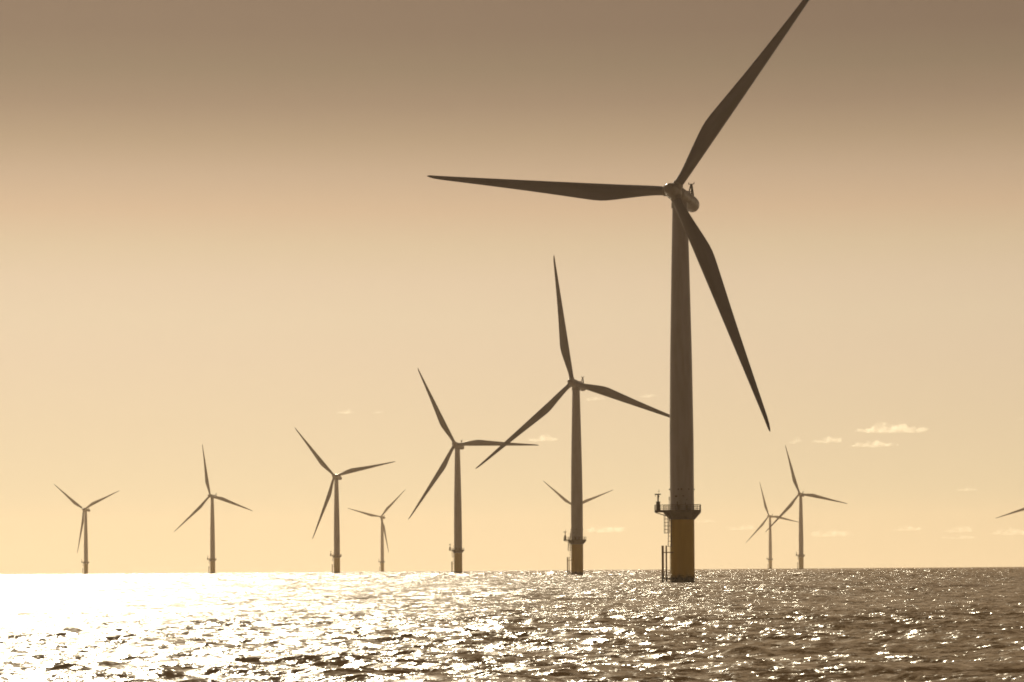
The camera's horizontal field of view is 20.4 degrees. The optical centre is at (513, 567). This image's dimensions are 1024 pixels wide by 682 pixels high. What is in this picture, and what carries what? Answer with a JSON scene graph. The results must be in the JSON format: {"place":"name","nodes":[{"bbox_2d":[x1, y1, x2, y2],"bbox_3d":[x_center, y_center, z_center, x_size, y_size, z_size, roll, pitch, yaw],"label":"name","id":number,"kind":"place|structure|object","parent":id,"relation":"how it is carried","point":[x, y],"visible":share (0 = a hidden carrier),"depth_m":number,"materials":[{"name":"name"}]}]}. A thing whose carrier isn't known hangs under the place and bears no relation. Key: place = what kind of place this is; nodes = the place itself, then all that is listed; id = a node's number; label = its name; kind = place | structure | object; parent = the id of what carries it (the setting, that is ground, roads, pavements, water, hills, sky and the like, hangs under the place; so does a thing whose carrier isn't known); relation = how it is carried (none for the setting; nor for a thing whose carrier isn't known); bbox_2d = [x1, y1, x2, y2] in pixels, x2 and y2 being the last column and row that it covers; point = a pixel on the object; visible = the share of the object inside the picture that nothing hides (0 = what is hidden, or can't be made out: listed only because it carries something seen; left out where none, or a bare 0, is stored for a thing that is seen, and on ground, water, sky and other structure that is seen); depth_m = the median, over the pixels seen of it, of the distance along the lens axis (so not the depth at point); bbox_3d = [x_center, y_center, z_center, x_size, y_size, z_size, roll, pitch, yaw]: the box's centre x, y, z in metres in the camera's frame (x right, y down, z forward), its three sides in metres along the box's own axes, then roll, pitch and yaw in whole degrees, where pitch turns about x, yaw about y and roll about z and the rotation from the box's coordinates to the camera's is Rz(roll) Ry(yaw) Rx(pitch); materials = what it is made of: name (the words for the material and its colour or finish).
{"place":"outdoors","nodes":[
{"label":"outdoors","id":0,"kind":"place"},
{"bbox_2d":[0,567,1023,681],"bbox_3d":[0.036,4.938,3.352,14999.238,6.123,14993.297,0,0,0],"label":"water","id":1,"kind":"structure","parent":0,"point":[946,624],"depth_m":160.14,"materials":[{"name":"brown liquid"}]},
{"bbox_2d":[54,484,117,573],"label":"wind turbine","id":2,"kind":"object","parent":1,"relation":"in","point":[84,522],"visible":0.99,"depth_m":3519.97,"materials":[{"name":"grey metal"}]},
{"bbox_2d":[174,444,251,573],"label":"wind turbine","id":3,"kind":"object","parent":1,"relation":"in","point":[212,559],"visible":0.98,"depth_m":2929.16,"materials":[{"name":"grey metal"}]},
{"bbox_2d":[295,428,395,572],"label":"wind turbine","id":4,"kind":"object","parent":1,"relation":"in","point":[336,555],"visible":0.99,"depth_m":2348.80,"materials":[{"name":"grey metal"}]},
{"bbox_2d":[348,489,405,571],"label":"wind turbine","id":5,"kind":"object","parent":1,"relation":"in","point":[383,533],"visible":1,"depth_m":4154.77,"materials":[{"name":"grey metal"}]},
{"bbox_2d":[409,369,537,572],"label":"wind turbine","id":6,"kind":"object","parent":1,"relation":"in","point":[457,551],"visible":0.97,"depth_m":1766.94,"materials":[{"name":"grey metal"}]},
{"bbox_2d":[475,256,669,574],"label":"wind turbine","id":7,"kind":"object","parent":1,"relation":"in","point":[576,541],"visible":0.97,"depth_m":1187.08,"materials":[{"name":"grey metal"}]},
{"bbox_2d":[545,482,611,538],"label":"wind turbine","id":8,"kind":"object","parent":1,"relation":"in","point":[567,501],"visible":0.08,"depth_m":3586.23,"materials":[{"name":"grey metal"}]},
{"bbox_2d":[427,0,808,582],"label":"wind turbine","id":9,"kind":"object","parent":1,"relation":"in","point":[681,513],"visible":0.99,"depth_m":585.78,"materials":[{"name":"grey metal"}]},
{"bbox_2d":[748,484,797,568],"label":"wind turbine","id":10,"kind":"object","parent":1,"relation":"in","point":[770,559],"visible":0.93,"depth_m":4309.07,"materials":[{"name":"grey metal"}]},
{"bbox_2d":[766,445,846,568],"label":"wind turbine","id":11,"kind":"object","parent":1,"relation":"in","point":[801,555],"visible":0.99,"depth_m":3027.08,"materials":[{"name":"grey metal"}]},
{"bbox_2d":[997,508,1023,517],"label":"wind turbine","id":12,"kind":"object","parent":1,"relation":"in","point":[1019,510],"visible":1,"depth_m":3604.85,"materials":[{"name":"grey metal"}]},
{"bbox_2d":[0,0,1023,573],"label":"sky","id":13,"kind":"structure","parent":0,"point":[224,227],"materials":[{"name":"beige"}]}
]}

